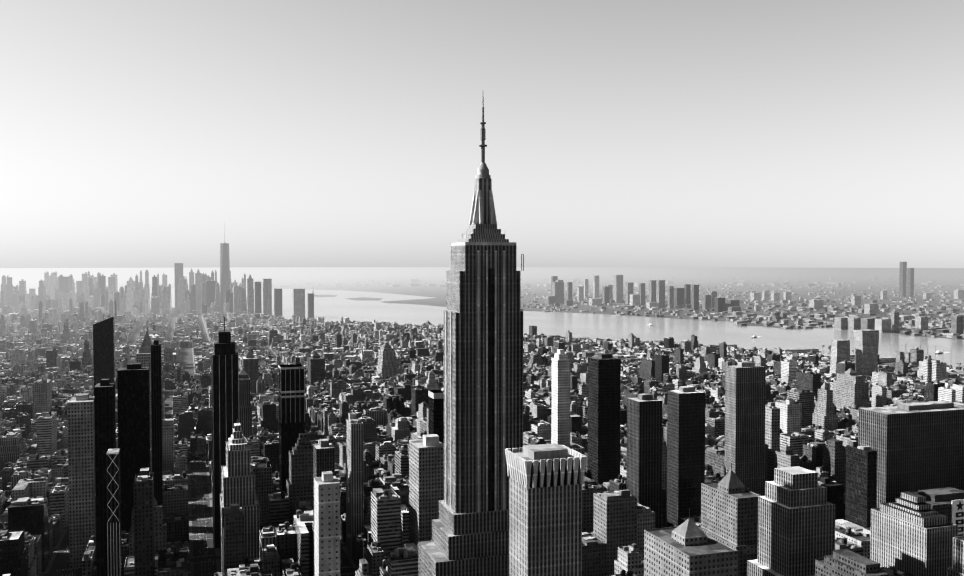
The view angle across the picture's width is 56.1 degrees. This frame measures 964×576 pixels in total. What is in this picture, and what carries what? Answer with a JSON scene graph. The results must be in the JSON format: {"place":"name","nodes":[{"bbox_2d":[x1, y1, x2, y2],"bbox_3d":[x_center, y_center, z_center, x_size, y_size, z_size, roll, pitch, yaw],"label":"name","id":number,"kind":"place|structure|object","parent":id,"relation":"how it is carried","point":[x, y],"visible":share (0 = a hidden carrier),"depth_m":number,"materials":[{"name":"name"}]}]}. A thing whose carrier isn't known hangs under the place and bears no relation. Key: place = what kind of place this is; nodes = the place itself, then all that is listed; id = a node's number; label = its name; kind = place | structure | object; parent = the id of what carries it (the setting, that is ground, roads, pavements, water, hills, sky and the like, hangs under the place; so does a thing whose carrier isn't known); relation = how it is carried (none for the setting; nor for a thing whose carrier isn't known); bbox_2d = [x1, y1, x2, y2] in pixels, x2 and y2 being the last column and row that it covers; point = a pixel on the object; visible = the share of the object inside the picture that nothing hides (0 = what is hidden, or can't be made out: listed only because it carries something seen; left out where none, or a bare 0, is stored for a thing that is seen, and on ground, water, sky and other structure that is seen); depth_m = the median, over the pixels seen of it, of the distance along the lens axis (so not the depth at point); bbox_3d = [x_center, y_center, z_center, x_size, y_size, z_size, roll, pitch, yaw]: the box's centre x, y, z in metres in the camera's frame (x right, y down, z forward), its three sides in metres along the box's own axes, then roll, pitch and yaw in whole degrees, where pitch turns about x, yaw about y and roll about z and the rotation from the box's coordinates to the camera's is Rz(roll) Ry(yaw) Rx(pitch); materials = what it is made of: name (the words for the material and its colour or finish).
{"place":"outdoors","nodes":[
{"label":"outdoors","id":0,"kind":"place"},
{"bbox_2d":[0,272,445,274],"bbox_3d":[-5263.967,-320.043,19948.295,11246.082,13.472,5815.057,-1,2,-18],"label":"staten island hills","id":1,"kind":"structure","parent":0,"point":[251,273],"depth_m":19732.71,"materials":[{"name":"grey"}]},
{"bbox_2d":[314,294,336,296],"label":"liberty island ground","id":2,"kind":"structure","parent":0,"point":[321,295],"depth_m":7481.99,"materials":[{"name":"grey"}]},
{"bbox_2d":[345,297,382,299],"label":"ellis island ground","id":3,"kind":"structure","parent":0,"point":[363,298],"depth_m":7100.41,"materials":[{"name":"grey"}]},
{"bbox_2d":[0,267,963,575],"bbox_3d":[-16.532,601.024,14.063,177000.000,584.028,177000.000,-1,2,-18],"label":"ground","id":4,"kind":"structure","parent":0,"point":[206,567],"depth_m":9906.90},
{"bbox_2d":[27,222,313,317],"bbox_3d":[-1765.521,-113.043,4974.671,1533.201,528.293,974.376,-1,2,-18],"label":"distant skyscrapers","id":5,"kind":"structure","parent":4,"relation":"on","point":[299,302],"depth_m":4913.55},
{"bbox_2d":[0,309,358,575],"bbox_3d":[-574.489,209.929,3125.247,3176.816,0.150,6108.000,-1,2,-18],"label":"pavements","id":6,"kind":"structure","parent":4,"relation":"on","point":[218,564],"depth_m":1059.49,"materials":[{"name":"grey concrete"}]},
{"bbox_2d":[57,467,353,575],"bbox_3d":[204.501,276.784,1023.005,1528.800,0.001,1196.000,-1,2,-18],"label":"cars","id":7,"kind":"object","parent":4,"relation":"on","point":[201,539],"visible":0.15,"depth_m":983.48,"materials":[{"name":"white paint"}]},
{"bbox_2d":[66,459,348,575],"bbox_3d":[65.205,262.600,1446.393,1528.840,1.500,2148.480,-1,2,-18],"label":"cars","id":8,"kind":"object","parent":4,"relation":"on","point":[195,531],"visible":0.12,"depth_m":964.21,"materials":[{"name":"paint"}]},
{"bbox_2d":[418,97,523,575],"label":"skyscraper","id":9,"kind":"structure","parent":4,"relation":"on","point":[483,366],"depth_m":705.83,"materials":[{"name":"grey stone"}]},
{"bbox_2d":[0,337,963,575],"bbox_3d":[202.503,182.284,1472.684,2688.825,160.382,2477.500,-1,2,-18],"label":"city buildings","id":10,"kind":"structure","parent":4,"relation":"on","point":[370,418],"depth_m":1066.94,"materials":[{"name":"grey concrete"}]},
{"bbox_2d":[0,270,963,377],"bbox_3d":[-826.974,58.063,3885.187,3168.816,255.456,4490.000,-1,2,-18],"label":"land","id":11,"kind":"structure","parent":4,"relation":"on","point":[54,306],"depth_m":3383.03,"materials":[{"name":"grey concrete"}]},
{"bbox_2d":[0,262,963,338],"bbox_3d":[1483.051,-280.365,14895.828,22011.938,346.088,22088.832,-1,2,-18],"label":"distant city buildings","id":12,"kind":"structure","parent":4,"relation":"on","point":[686,296],"depth_m":5800.25,"materials":[{"name":"grey concrete"}]},
{"bbox_2d":[67,316,963,575],"bbox_3d":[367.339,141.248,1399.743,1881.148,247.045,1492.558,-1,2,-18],"label":"high-rise buildings","id":13,"kind":"structure","parent":4,"relation":"on","point":[921,444],"depth_m":912.54,"materials":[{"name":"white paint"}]},
{"bbox_2d":[572,337,951,365],"bbox_3d":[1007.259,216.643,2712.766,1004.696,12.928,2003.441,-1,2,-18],"label":"piers","id":14,"kind":"structure","parent":4,"relation":"on","point":[881,359],"depth_m":2992.82,"materials":[{"name":"grey concrete"}]},
{"bbox_2d":[898,342,945,358],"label":"chelsea piers net frame","id":15,"kind":"object","parent":4,"relation":"on","point":[924,346],"visible":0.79,"depth_m":2805.76,"materials":[{"name":"silver metal"}]},
{"bbox_2d":[896,487,963,522],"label":"building","id":16,"kind":"structure","parent":4,"relation":"on","point":[939,500],"depth_m":848.30,"materials":[{"name":"grey concrete"}]},
{"bbox_2d":[951,499,963,535],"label":"billboard","id":17,"kind":"object","parent":16,"relation":"attached to","point":[957,512],"visible":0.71,"depth_m":840.00,"materials":[{"name":"white paint"}]},
{"bbox_2d":[0,288,963,366],"bbox_3d":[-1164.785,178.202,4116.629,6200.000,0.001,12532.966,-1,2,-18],"label":"water","id":18,"kind":"structure","parent":0,"point":[589,325],"depth_m":4093.84,"materials":[{"name":"grey liquid"}]},
{"bbox_2d":[0,0,963,267],"label":"sky","id":19,"kind":"structure","parent":0,"point":[320,133],"materials":[{"name":"white"}]},
{"bbox_2d":[187,345,960,464],"bbox_3d":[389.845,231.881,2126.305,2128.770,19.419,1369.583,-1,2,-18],"label":"park tree","id":20,"kind":"object","parent":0,"point":[196,454],"depth_m":1374.20,"materials":[{"name":"black plant"}]},
{"bbox_2d":[404,269,963,272],"bbox_3d":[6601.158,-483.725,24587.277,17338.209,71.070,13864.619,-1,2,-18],"label":"distant hills","id":21,"kind":"structure","parent":0,"point":[715,270],"depth_m":23800.89,"materials":[{"name":"grey"}]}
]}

